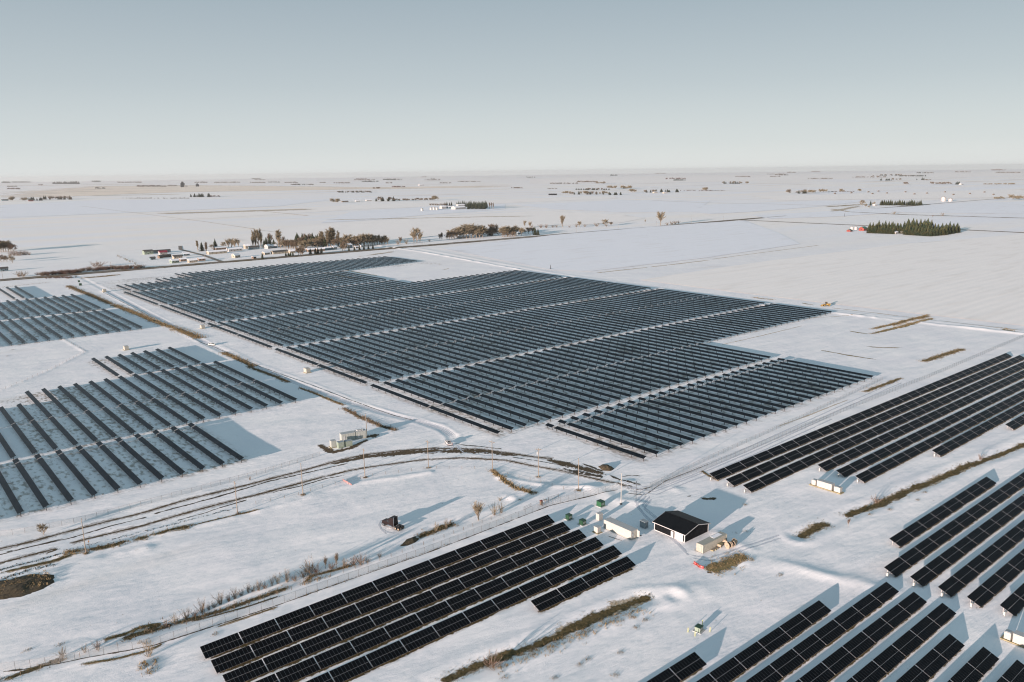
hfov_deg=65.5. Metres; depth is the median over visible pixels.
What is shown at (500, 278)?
solar tracker
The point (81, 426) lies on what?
solar tracker
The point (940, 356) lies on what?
dry grass
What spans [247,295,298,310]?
solar tracker
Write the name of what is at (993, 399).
solar table
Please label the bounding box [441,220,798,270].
snow field
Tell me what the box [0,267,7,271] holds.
hut
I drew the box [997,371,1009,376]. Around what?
solar table
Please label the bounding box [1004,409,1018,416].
solar table
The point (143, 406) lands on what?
solar tracker
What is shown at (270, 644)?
solar table
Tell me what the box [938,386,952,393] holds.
solar table
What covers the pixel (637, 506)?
wheel track
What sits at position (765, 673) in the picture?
solar table
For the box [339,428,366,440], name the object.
equipment cabin
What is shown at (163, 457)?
solar tracker
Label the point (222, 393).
solar tracker
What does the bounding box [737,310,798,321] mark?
solar tracker
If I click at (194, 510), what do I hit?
dirt track
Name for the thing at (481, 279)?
solar tracker
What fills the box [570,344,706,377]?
solar tracker
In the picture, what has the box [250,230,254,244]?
bare tree
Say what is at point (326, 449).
dirt patch
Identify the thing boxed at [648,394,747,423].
solar tracker
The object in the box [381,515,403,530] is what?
semi truck
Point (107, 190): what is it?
snow field
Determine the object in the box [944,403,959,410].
solar table
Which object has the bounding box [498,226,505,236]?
bare tree
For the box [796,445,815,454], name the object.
solar table
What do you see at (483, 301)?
solar tracker
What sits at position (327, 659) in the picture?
solar table
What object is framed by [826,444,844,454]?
solar table
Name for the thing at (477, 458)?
dirt track
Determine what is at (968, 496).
solar table
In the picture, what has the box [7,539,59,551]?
dirt track
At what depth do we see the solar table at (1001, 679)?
180.43 m
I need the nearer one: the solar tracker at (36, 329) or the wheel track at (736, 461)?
the wheel track at (736, 461)
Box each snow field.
[0,199,324,217]
[21,185,482,196]
[130,196,615,219]
[236,210,641,245]
[321,204,504,222]
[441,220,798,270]
[520,200,708,211]
[530,171,1023,183]
[642,234,1023,324]
[666,199,878,213]
[751,201,1023,218]
[754,189,1023,199]
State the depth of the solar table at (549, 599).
217.65 m
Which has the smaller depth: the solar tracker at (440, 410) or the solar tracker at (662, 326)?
the solar tracker at (440, 410)
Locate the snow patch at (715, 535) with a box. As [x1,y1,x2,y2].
[710,533,721,537]
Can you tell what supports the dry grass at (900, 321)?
on the snow ground at (96, 597)
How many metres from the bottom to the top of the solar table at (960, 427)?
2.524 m
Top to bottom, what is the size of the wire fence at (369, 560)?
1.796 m
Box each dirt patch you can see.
[318,439,367,453]
[331,449,517,463]
[547,459,605,474]
[564,468,602,477]
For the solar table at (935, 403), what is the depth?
392.44 m
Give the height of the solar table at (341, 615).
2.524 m
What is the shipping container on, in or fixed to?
on the snow ground at (96, 597)
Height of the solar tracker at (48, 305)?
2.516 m
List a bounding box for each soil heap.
[0,574,54,599]
[400,536,418,545]
[598,464,613,470]
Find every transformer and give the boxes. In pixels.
[564,513,573,520]
[578,518,587,526]
[595,499,605,507]
[692,623,704,634]
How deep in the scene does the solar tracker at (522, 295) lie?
750.38 m
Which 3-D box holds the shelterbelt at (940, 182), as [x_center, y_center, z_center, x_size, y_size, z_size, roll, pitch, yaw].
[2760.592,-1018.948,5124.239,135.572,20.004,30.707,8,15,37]
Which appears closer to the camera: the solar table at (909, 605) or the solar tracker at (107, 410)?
the solar table at (909, 605)
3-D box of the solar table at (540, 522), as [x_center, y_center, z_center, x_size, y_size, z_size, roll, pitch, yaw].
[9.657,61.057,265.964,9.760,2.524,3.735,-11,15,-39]
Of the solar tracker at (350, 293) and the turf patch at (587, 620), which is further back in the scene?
the solar tracker at (350, 293)
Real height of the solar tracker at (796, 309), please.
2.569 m
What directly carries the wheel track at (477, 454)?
on the snow ground at (96, 597)
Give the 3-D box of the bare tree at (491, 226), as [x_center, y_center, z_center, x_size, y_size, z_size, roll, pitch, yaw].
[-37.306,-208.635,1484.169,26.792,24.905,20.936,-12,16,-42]
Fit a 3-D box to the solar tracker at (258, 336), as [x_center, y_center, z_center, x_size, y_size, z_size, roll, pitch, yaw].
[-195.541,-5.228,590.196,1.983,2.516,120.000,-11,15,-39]
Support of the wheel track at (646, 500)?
on the snow ground at (96, 597)
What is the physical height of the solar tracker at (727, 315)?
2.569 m
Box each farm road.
[1,197,1010,279]
[178,246,220,260]
[749,220,1021,232]
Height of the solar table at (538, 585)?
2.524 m
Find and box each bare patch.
[652,260,706,266]
[716,245,817,258]
[726,326,799,343]
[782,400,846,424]
[821,350,870,358]
[836,308,1015,329]
[871,318,932,333]
[873,315,928,328]
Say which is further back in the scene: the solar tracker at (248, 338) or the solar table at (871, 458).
the solar tracker at (248, 338)
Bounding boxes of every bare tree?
[0,240,10,250]
[37,523,48,533]
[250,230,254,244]
[253,228,256,245]
[256,230,259,244]
[259,228,261,245]
[275,228,282,246]
[275,237,283,247]
[319,231,324,246]
[324,228,330,246]
[329,226,334,245]
[334,553,338,567]
[342,234,352,242]
[352,235,363,243]
[358,233,369,245]
[366,233,374,243]
[410,227,423,240]
[451,227,463,237]
[461,223,471,237]
[464,223,474,233]
[471,500,484,520]
[472,224,479,237]
[474,225,483,237]
[480,225,487,236]
[485,223,497,231]
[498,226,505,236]
[560,215,565,226]
[656,211,666,225]
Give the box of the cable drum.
[725,542,731,548]
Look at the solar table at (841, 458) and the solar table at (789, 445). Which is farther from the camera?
the solar table at (789, 445)
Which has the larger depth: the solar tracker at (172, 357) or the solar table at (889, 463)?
the solar tracker at (172, 357)
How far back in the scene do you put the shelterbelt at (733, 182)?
6310.74 m
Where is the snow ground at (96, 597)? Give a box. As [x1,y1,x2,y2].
[0,169,1023,681]
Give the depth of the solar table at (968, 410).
380.92 m
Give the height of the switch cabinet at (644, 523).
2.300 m
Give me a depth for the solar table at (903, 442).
338.13 m
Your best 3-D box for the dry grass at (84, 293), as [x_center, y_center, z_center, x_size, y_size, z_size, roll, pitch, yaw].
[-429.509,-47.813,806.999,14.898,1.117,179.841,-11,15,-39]
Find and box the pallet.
[702,497,715,499]
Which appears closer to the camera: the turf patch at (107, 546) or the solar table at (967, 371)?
the turf patch at (107, 546)
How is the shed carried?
on the snow ground at (96, 597)
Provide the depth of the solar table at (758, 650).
191.76 m
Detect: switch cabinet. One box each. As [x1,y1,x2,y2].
[328,439,336,448]
[336,440,343,448]
[344,439,352,446]
[592,525,602,534]
[596,511,602,520]
[640,519,647,528]
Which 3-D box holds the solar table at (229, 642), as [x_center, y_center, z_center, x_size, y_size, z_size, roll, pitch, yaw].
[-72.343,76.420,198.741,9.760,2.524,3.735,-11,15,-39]
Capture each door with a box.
[674,532,682,541]
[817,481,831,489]
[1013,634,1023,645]
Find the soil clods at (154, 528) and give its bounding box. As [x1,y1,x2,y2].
[69,510,228,549]
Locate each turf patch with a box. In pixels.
[5,554,70,571]
[5,658,64,678]
[68,286,113,303]
[84,644,161,663]
[90,541,124,549]
[104,622,163,639]
[112,304,174,327]
[123,623,172,639]
[156,525,189,533]
[177,588,286,622]
[194,596,276,620]
[198,509,257,523]
[211,524,551,657]
[220,531,568,672]
[220,607,275,625]
[246,539,584,681]
[294,547,600,681]
[301,388,342,404]
[344,556,618,681]
[348,411,395,429]
[420,523,451,536]
[441,594,650,681]
[492,471,532,492]
[538,567,632,611]
[681,668,701,681]
[705,554,747,572]
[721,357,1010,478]
[730,614,827,681]
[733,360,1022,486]
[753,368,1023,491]
[778,594,895,681]
[798,522,829,537]
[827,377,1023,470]
[828,606,922,681]
[845,443,1023,518]
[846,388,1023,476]
[863,378,900,391]
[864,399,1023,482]
[878,616,953,681]
[891,316,928,325]
[894,486,1023,576]
[899,485,994,547]
[921,349,964,360]
[927,650,960,681]
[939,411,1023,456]
[953,539,1021,595]
[979,571,1021,607]
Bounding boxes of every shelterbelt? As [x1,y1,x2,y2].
[42,196,71,199]
[53,181,79,183]
[137,185,164,186]
[190,193,209,196]
[329,198,339,201]
[337,191,370,192]
[375,196,395,200]
[409,198,432,199]
[568,191,608,194]
[575,188,609,189]
[606,185,631,187]
[723,181,741,183]
[786,189,806,193]
[930,181,951,183]
[1008,194,1023,198]
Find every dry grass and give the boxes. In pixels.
[0,569,50,591]
[0,650,66,681]
[63,548,84,554]
[65,285,115,304]
[84,539,128,551]
[104,625,162,642]
[110,304,176,328]
[119,621,172,641]
[136,658,159,673]
[152,523,193,535]
[170,327,206,338]
[176,585,289,622]
[217,531,572,673]
[218,352,256,366]
[245,540,585,681]
[246,365,290,382]
[287,544,447,600]
[298,387,345,405]
[298,564,354,582]
[300,575,328,585]
[342,407,396,429]
[415,520,457,537]
[435,590,653,681]
[487,469,536,494]
[490,606,651,674]
[704,551,753,574]
[794,521,834,539]
[840,443,1022,515]
[870,314,927,329]
[920,348,965,362]
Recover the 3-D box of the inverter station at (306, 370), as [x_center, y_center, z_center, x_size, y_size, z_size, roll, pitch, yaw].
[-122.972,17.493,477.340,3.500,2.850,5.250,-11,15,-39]
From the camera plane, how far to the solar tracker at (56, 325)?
628.16 m
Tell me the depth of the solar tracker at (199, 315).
676.69 m
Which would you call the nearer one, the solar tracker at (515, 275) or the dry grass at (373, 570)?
the dry grass at (373, 570)
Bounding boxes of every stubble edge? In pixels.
[8,554,72,572]
[84,645,160,664]
[106,626,149,640]
[177,590,283,623]
[218,608,274,626]
[444,597,646,681]
[717,554,744,572]
[799,522,824,537]
[844,443,1023,516]
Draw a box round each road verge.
[0,204,923,279]
[1,204,929,280]
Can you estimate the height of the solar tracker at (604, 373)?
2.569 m
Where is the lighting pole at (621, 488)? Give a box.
[620,473,621,504]
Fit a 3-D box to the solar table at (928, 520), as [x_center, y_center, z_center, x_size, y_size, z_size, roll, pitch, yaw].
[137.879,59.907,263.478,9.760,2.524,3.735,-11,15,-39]
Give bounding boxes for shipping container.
[696,531,726,552]
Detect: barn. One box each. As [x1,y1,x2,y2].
[142,249,153,254]
[153,249,170,252]
[213,246,225,249]
[451,206,465,208]
[858,226,866,230]
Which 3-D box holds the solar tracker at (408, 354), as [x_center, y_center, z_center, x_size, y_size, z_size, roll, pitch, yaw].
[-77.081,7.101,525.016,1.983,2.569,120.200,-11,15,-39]
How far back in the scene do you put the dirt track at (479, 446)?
344.24 m
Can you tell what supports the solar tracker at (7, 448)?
on the snow ground at (96, 597)
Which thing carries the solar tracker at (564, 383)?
on the snow ground at (96, 597)
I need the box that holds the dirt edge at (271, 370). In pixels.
[103,292,410,419]
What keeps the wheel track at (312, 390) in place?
on the snow ground at (96, 597)
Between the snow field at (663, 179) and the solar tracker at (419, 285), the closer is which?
the solar tracker at (419, 285)
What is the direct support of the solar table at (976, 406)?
on the snow ground at (96, 597)
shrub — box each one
[54,645,65,657]
[90,638,103,649]
[138,642,154,656]
[170,613,179,624]
[178,607,190,619]
[194,597,205,613]
[210,590,223,604]
[254,582,261,590]
[279,569,289,581]
[301,553,323,574]
[353,555,365,564]
[481,649,506,667]
[488,503,500,514]
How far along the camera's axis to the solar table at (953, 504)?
275.54 m
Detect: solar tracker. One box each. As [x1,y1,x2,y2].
[0,303,18,318]
[0,321,25,342]
[0,332,11,345]
[0,406,36,453]
[0,433,15,459]
[0,471,23,515]
[6,300,29,315]
[8,319,37,340]
[12,458,48,510]
[16,299,39,315]
[17,403,57,449]
[19,317,49,340]
[25,298,50,313]
[25,390,77,444]
[30,316,62,339]
[34,297,60,313]
[34,454,73,504]
[41,315,73,337]
[41,388,97,441]
[43,296,71,312]
[52,296,80,311]
[52,314,85,336]
[55,449,96,496]
[57,385,116,436]
[61,295,90,309]
[62,313,97,333]
[70,294,100,307]
[72,312,108,333]
[73,383,135,435]
[76,445,119,491]
[81,311,120,331]
[89,380,153,430]
[91,310,130,330]
[92,358,119,375]
[96,441,141,487]
[101,308,141,328]
[103,378,170,428]
[105,356,133,373]
[115,437,163,481]
[118,354,146,371]
[118,376,188,424]
[130,352,160,369]
[133,373,204,421]
[134,433,184,476]
[143,350,173,368]
[147,371,220,418]
[153,430,204,470]
[155,348,187,366]
[160,305,205,323]
[160,369,236,414]
[168,347,200,364]
[169,304,214,322]
[170,426,224,466]
[174,367,252,409]
[178,303,224,320]
[187,302,234,318]
[187,365,267,408]
[187,422,243,462]
[196,301,244,318]
[200,363,282,403]
[204,300,253,315]
[208,323,272,347]
[213,299,262,316]
[213,361,296,402]
[217,321,283,347]
[222,298,271,314]
[228,320,293,345]
[230,297,280,313]
[238,296,289,311]
[238,319,304,341]
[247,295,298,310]
[247,318,315,342]
[254,294,307,310]
[256,316,325,338]
[262,294,315,308]
[266,315,336,337]
[269,293,323,308]
[275,348,366,383]
[276,314,345,335]
[277,292,331,306]
[284,313,355,334]
[285,291,339,304]
[286,346,379,382]
[293,290,347,303]
[293,312,364,333]
[297,345,391,380]
[300,289,355,302]
[302,311,375,331]
[307,289,363,303]
[308,343,403,377]
[310,310,383,331]
[314,288,371,301]
[318,341,415,373]
[319,308,393,328]
[322,287,378,299]
[327,307,402,327]
[329,286,386,298]
[329,340,426,373]
[336,286,394,299]
[336,306,410,326]
[340,338,437,369]
[342,285,401,296]
[344,305,420,325]
[349,284,408,295]
[349,336,448,368]
[353,304,428,323]
[356,283,415,295]
[360,335,459,366]
[361,303,436,323]
[363,283,421,294]
[368,302,445,320]
[369,282,428,293]
[369,333,470,362]
[370,384,499,433]
[376,281,435,292]
[376,301,453,319]
[379,332,480,360]
[383,280,442,292]
[384,300,461,318]
[384,381,513,431]
[388,330,490,358]
[389,280,449,290]
[391,299,469,316]
[395,379,526,425]
[398,329,500,356]
[399,298,477,315]
[406,297,485,315]
[406,327,509,354]
[408,377,539,424]
[410,282,456,290]
[413,297,492,313]
[416,326,519,354]
[417,281,462,288]
[419,296,499,312]
[419,374,551,421]
[423,280,468,289]
[424,325,528,352]
[426,295,506,310]
[430,280,474,287]
[430,372,564,417]
[432,323,536,349]
[433,294,514,309]
[435,279,481,286]
[440,293,521,309]
[441,278,487,285]
[442,322,546,348]
[442,370,576,414]
[447,292,528,308]
[448,277,492,284]
[450,321,555,347]
[453,277,498,284]
[453,367,587,408]
[454,291,536,307]
[458,319,564,343]
[459,276,505,283]
[461,290,542,304]
[463,365,598,407]
[465,275,511,282]
[467,290,549,303]
[467,318,571,343]
[470,275,516,282]
[473,289,556,303]
[474,317,580,340]
[474,363,609,404]
[476,274,522,281]
[480,288,562,301]
[482,274,528,280]
[482,316,588,338]
[484,361,620,401]
[486,287,569,301]
[487,273,534,279]
[489,314,596,337]
[493,272,539,279]
[493,286,575,299]
[495,359,630,396]
[497,313,604,335]
[498,272,544,278]
[499,285,581,298]
[503,271,550,277]
[504,285,588,298]
[505,312,611,335]
[505,357,641,393]
[510,271,554,276]
[510,284,594,298]
[513,270,560,276]
[513,311,620,332]
[514,355,651,390]
[517,283,599,297]
[520,310,626,330]
[522,282,605,296]
[524,353,661,387]
[527,282,611,294]
[527,309,635,329]
[533,281,617,293]
[533,308,641,327]
[533,351,670,387]
[539,280,622,292]
[540,307,649,327]
[542,349,680,382]
[545,280,628,292]
[545,423,645,460]
[547,306,655,326]
[550,279,634,290]
[551,347,688,380]
[554,304,662,323]
[556,278,640,291]
[558,419,658,456]
[561,278,645,288]
[561,303,669,322]
[561,346,698,377]
[566,277,649,288]
[568,302,676,322]
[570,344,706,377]
[571,416,670,449]
[575,301,682,319]
[577,342,715,372]
[581,300,689,319]
[582,413,682,445]
[586,340,723,372]
[587,299,695,316]
[594,298,701,315]
[594,339,731,370]
[594,409,694,443]
[600,297,707,314]
[602,337,739,367]
[605,296,713,313]
[606,406,705,436]
[610,336,747,365]
[611,296,720,311]
[617,295,725,310]
[617,403,716,432]
[618,334,755,361]
[622,294,731,309]
[625,333,762,361]
[627,400,727,431]
[628,293,736,310]
[633,331,770,357]
[634,292,742,307]
[638,397,738,427]
[640,291,747,307]
[640,329,703,341]
[646,290,752,305]
[648,328,711,340]
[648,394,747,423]
[651,289,758,305]
[654,327,717,338]
[656,289,764,303]
[658,391,758,420]
[661,325,724,336]
[668,389,767,414]
[669,324,732,335]
[675,322,738,335]
[677,386,777,413]
[682,321,745,332]
[687,383,786,410]
[688,320,751,332]
[694,319,758,329]
[696,381,794,406]
[702,317,763,327]
[705,378,803,401]
[708,316,770,327]
[713,315,776,326]
[713,376,811,400]
[719,314,781,324]
[722,373,820,397]
[726,312,788,322]
[730,371,828,394]
[732,311,793,320]
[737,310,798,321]
[739,369,836,392]
[743,309,804,318]
[747,366,843,389]
[748,308,810,318]
[754,307,815,315]
[754,364,851,386]
[759,305,820,314]
[762,362,858,381]
[765,304,826,314]
[769,360,865,380]
[770,303,831,313]
[777,358,872,378]
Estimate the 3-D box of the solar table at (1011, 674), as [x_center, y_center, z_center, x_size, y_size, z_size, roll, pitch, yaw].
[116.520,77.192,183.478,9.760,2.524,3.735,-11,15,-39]
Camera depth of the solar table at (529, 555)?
242.29 m
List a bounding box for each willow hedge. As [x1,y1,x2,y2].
[35,264,144,275]
[45,276,76,278]
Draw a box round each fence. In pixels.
[0,453,319,535]
[1,574,347,670]
[1,603,249,678]
[252,514,496,602]
[270,466,574,500]
[348,483,619,578]
[634,406,847,494]
[650,379,882,486]
[850,335,1022,407]
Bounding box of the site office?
[604,517,639,539]
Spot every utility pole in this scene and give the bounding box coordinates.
[81,518,85,552]
[535,448,541,477]
[578,458,578,490]
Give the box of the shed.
[652,510,710,542]
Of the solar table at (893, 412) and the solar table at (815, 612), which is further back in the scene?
the solar table at (893, 412)
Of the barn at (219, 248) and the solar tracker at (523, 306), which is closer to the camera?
the solar tracker at (523, 306)
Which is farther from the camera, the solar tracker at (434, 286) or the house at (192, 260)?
the house at (192, 260)
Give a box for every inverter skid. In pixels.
[809,478,843,494]
[1000,629,1023,647]
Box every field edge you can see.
[85,206,271,231]
[861,212,1010,217]
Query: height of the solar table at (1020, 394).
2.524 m
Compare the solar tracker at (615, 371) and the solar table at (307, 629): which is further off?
the solar tracker at (615, 371)
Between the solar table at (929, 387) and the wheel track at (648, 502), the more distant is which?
the solar table at (929, 387)
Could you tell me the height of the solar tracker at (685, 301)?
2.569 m
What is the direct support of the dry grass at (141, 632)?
on the snow ground at (96, 597)
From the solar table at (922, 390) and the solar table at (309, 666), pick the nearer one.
the solar table at (309, 666)
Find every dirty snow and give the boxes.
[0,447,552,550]
[0,548,56,564]
[70,476,326,543]
[327,457,631,488]
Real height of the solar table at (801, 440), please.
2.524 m
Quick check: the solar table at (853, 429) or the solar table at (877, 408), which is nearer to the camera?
the solar table at (853, 429)
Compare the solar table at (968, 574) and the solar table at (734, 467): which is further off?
the solar table at (734, 467)
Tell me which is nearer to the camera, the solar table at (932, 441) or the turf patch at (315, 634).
the turf patch at (315, 634)
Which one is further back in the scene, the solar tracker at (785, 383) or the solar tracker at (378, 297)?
the solar tracker at (378, 297)
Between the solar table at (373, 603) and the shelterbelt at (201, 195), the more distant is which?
the shelterbelt at (201, 195)
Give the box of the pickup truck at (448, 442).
[445,440,452,445]
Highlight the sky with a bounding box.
[0,0,1023,182]
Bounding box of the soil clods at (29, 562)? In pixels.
[0,553,62,570]
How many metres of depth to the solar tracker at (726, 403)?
397.48 m
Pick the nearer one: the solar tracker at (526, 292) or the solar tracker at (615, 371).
the solar tracker at (615, 371)
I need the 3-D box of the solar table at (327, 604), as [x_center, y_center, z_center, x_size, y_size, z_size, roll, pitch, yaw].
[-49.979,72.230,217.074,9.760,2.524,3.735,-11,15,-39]
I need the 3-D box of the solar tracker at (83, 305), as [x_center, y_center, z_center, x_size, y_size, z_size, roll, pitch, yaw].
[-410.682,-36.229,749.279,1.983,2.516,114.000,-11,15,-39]
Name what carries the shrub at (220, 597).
on the snow ground at (96, 597)
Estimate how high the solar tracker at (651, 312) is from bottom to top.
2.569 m
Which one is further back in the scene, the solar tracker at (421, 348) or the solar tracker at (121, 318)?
the solar tracker at (121, 318)
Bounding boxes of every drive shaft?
[0,428,190,468]
[4,382,250,427]
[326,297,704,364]
[562,361,784,426]
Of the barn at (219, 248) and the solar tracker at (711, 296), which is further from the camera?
the barn at (219, 248)
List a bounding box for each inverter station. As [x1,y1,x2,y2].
[123,345,129,350]
[304,367,311,373]
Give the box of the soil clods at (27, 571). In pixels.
[1,563,54,578]
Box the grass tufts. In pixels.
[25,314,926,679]
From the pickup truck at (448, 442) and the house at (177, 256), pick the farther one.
the house at (177, 256)
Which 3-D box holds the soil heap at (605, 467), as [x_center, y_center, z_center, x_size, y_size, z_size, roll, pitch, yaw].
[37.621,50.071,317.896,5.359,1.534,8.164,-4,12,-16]
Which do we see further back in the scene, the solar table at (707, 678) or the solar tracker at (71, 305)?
the solar tracker at (71, 305)
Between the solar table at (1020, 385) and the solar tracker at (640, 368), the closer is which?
the solar table at (1020, 385)
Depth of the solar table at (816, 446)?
337.05 m
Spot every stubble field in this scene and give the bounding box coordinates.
[158,209,311,213]
[334,216,509,219]
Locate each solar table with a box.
[200,632,242,658]
[211,646,255,672]
[222,659,267,681]
[239,619,279,643]
[250,631,292,656]
[255,673,278,681]
[263,644,305,670]
[275,606,314,628]
[276,657,319,681]
[287,617,327,641]
[300,629,341,654]
[306,672,333,681]
[309,593,347,615]
[314,642,356,668]
[322,604,360,627]
[329,656,371,681]
[336,616,375,639]
[342,582,377,602]
[350,627,390,652]
[355,592,391,613]
[366,640,406,667]
[369,603,406,625]
[372,571,406,590]
[384,614,422,637]
[386,580,421,601]
[400,626,439,651]
[401,560,434,579]
[401,590,436,612]
[416,569,449,588]
[416,601,452,623]
[429,550,461,568]
[431,579,465,599]
[432,613,469,636]
[444,559,476,577]
[446,589,481,610]
[456,541,485,558]
[458,568,491,587]
[463,600,498,622]
[470,549,501,567]
[474,577,508,598]
[480,532,510,548]
[485,558,517,576]
[492,588,526,609]
[495,539,525,556]
[502,567,533,586]
[504,523,532,538]
[511,548,541,565]
[519,531,548,546]
[519,576,551,596]
[527,515,554,530]
[527,556,557,574]
[531,589,564,610]
[535,538,564,555]
[542,522,570,537]
[545,565,576,585]
[552,546,581,564]
[557,578,589,598]
[558,529,586,545]
[569,555,599,573]
[574,537,602,554]
[582,567,612,586]
[592,545,621,563]
[605,556,635,575]
[647,668,680,681]
[669,652,706,679]
[696,673,715,681]
[709,468,731,479]
[709,657,745,681]
[725,462,746,473]
[726,473,748,485]
[734,642,769,668]
[739,456,759,466]
[742,467,762,478]
[743,479,765,491]
[746,665,782,681]
[754,450,772,461]
[756,461,776,472]
[758,473,779,484]
[758,627,791,652]
[767,445,786,455]
[770,455,789,466]
[770,649,804,676]
[773,466,793,478]
[779,613,811,637]
[781,440,799,450]
[784,450,803,460]
[787,460,807,471]
[792,634,825,659]
[793,435,811,444]
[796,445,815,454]
[799,662,834,681]
[800,455,820,465]
[800,600,830,623]
[805,430,823,439]
[809,439,827,449]
[813,449,832,459]
[814,620,845,644]
[817,426,834,434]
[818,459,837,470]
[821,435,839,444]
[822,647,855,674]
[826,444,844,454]
[828,421,844,429]
[831,454,849,464]
[833,430,850,438]
[834,606,863,629]
[836,465,856,476]
[838,439,855,448]
[839,417,855,426]
[843,448,861,458]
[843,631,874,657]
[844,425,860,434]
[849,434,866,443]
[849,459,868,470]
[850,413,865,421]
[852,661,886,681]
[853,594,881,616]
[855,421,871,429]
[855,443,873,452]
[856,470,875,482]
[859,409,875,416]
[860,429,877,438]
[861,453,879,464]
[862,618,893,642]
[865,416,881,424]
[866,438,883,447]
[868,464,887,475]
[869,405,885,412]
[870,582,898,602]
[871,425,888,433]
[873,448,891,458]
[873,645,905,672]
[875,412,891,420]
[877,433,894,442]
[879,401,894,408]
[880,458,899,469]
[881,420,897,428]
[881,604,909,627]
[884,442,901,452]
[884,557,910,576]
[886,408,900,416]
[888,428,904,437]
[889,397,903,404]
[889,530,913,546]
[891,452,909,463]
[892,416,907,424]
[892,630,923,656]
[895,404,910,411]
[895,438,912,447]
[896,665,929,681]
[898,394,911,401]
[898,424,914,432]
[898,592,926,614]
[900,547,924,565]
[901,412,917,419]
[903,447,921,457]
[903,521,926,537]
[904,400,918,407]
[906,390,920,397]
[906,433,922,442]
[908,419,923,427]
[910,408,925,415]
[910,566,937,585]
[910,616,939,640]
[913,397,927,404]
[913,442,930,451]
[914,538,938,554]
[915,387,928,393]
[915,649,947,676]
[916,428,932,437]
[918,415,933,423]
[918,513,940,528]
[919,404,934,411]
[922,393,936,400]
[923,384,937,390]
[924,437,940,446]
[925,423,941,432]
[925,556,951,574]
[927,411,942,419]
[927,603,956,625]
[928,400,943,407]
[928,529,951,545]
[930,390,943,396]
[930,505,952,519]
[931,380,944,386]
[932,445,949,455]
[933,634,964,660]
[934,432,950,441]
[935,419,950,427]
[936,407,950,414]
[937,396,951,403]
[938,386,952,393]
[938,576,965,596]
[939,377,951,383]
[940,546,964,563]
[941,520,964,535]
[943,427,959,436]
[943,440,959,449]
[943,498,964,511]
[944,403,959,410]
[944,415,959,422]
[945,393,958,400]
[946,383,959,389]
[947,374,959,380]
[950,663,982,681]
[952,435,968,444]
[953,389,967,396]
[953,399,967,406]
[953,411,967,418]
[953,423,969,431]
[953,536,977,553]
[953,565,978,584]
[954,371,966,377]
[954,380,966,386]
[954,490,974,503]
[954,512,976,527]
[961,369,973,374]
[961,386,974,392]
[961,395,975,402]
[961,407,975,414]
[962,377,974,383]
[962,418,976,426]
[962,430,978,439]
[966,483,985,496]
[966,504,987,518]
[966,554,991,573]
[967,528,989,543]
[967,585,994,606]
[968,366,980,371]
[968,647,998,674]
[969,374,981,380]
[969,383,982,389]
[969,392,982,399]
[970,403,983,410]
[971,414,985,422]
[971,426,986,434]
[975,363,986,368]
[976,371,987,377]
[976,380,989,385]
[977,389,990,395]
[977,399,992,406]
[977,477,995,489]
[978,496,998,510]
[979,410,993,417]
[979,421,994,429]
[979,519,1001,534]
[980,545,1003,562]
[981,574,1007,594]
[982,360,992,365]
[983,368,994,373]
[983,377,996,382]
[984,385,997,392]
[986,395,999,402]
[987,406,1001,413]
[988,358,999,363]
[988,417,1003,425]
[989,366,1000,371]
[989,489,1008,502]
[990,373,1002,379]
[990,511,1011,525]
[992,382,1003,388]
[993,392,1006,398]
[993,535,1016,552]
[995,356,1005,360]
[995,402,1009,409]
[995,563,1019,582]
[996,363,1007,368]
[996,412,1010,420]
[996,676,1007,681]
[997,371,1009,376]
[999,379,1010,385]
[1000,353,1011,358]
[1000,388,1014,395]
[1000,482,1018,495]
[1000,593,1023,615]
[1001,503,1022,517]
[1002,360,1013,365]
[1002,660,1023,681]
[1003,368,1015,373]
[1003,398,1016,405]
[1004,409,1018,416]
[1005,376,1017,382]
[1005,420,1020,428]
[1005,526,1023,542]
[1007,553,1023,571]
[1008,385,1020,391]
[1009,358,1018,363]
[1010,365,1021,370]
[1010,395,1023,401]
[1010,476,1023,488]
[1012,373,1023,379]
[1012,404,1023,412]
[1012,495,1023,509]
[1013,583,1023,599]
[1014,355,1023,360]
[1014,416,1023,424]
[1015,382,1023,388]
[1016,520,1023,530]
[1017,391,1023,397]
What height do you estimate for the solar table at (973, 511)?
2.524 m
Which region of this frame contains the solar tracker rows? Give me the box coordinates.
[0,256,415,304]
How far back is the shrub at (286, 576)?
231.55 m
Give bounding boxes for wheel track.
[106,289,454,434]
[107,290,452,434]
[108,292,448,435]
[109,292,448,433]
[457,447,503,456]
[625,380,898,486]
[626,383,900,489]
[628,417,827,491]
[631,419,830,494]
[634,493,685,550]
[636,496,688,554]
[642,497,656,517]
[644,500,655,518]
[693,535,778,557]
[693,538,779,560]
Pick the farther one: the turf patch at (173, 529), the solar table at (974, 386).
the solar table at (974, 386)
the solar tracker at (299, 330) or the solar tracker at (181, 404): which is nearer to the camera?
the solar tracker at (181, 404)
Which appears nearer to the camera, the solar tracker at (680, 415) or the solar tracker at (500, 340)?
the solar tracker at (680, 415)
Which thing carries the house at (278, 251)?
on the snow ground at (96, 597)
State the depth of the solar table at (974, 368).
459.07 m
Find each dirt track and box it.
[0,448,551,548]
[0,517,145,554]
[0,548,55,563]
[3,490,614,671]
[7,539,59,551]
[72,476,324,542]
[154,463,346,513]
[179,500,245,519]
[273,476,338,492]
[328,457,630,487]
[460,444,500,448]
[611,475,640,484]
[629,464,707,494]
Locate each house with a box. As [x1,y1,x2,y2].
[158,250,167,254]
[169,259,178,262]
[172,254,182,258]
[187,258,197,262]
[197,257,205,260]
[206,249,226,253]
[226,247,242,251]
[231,253,239,257]
[248,245,259,249]
[264,244,271,248]
[271,250,287,253]
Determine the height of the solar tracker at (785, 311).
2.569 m

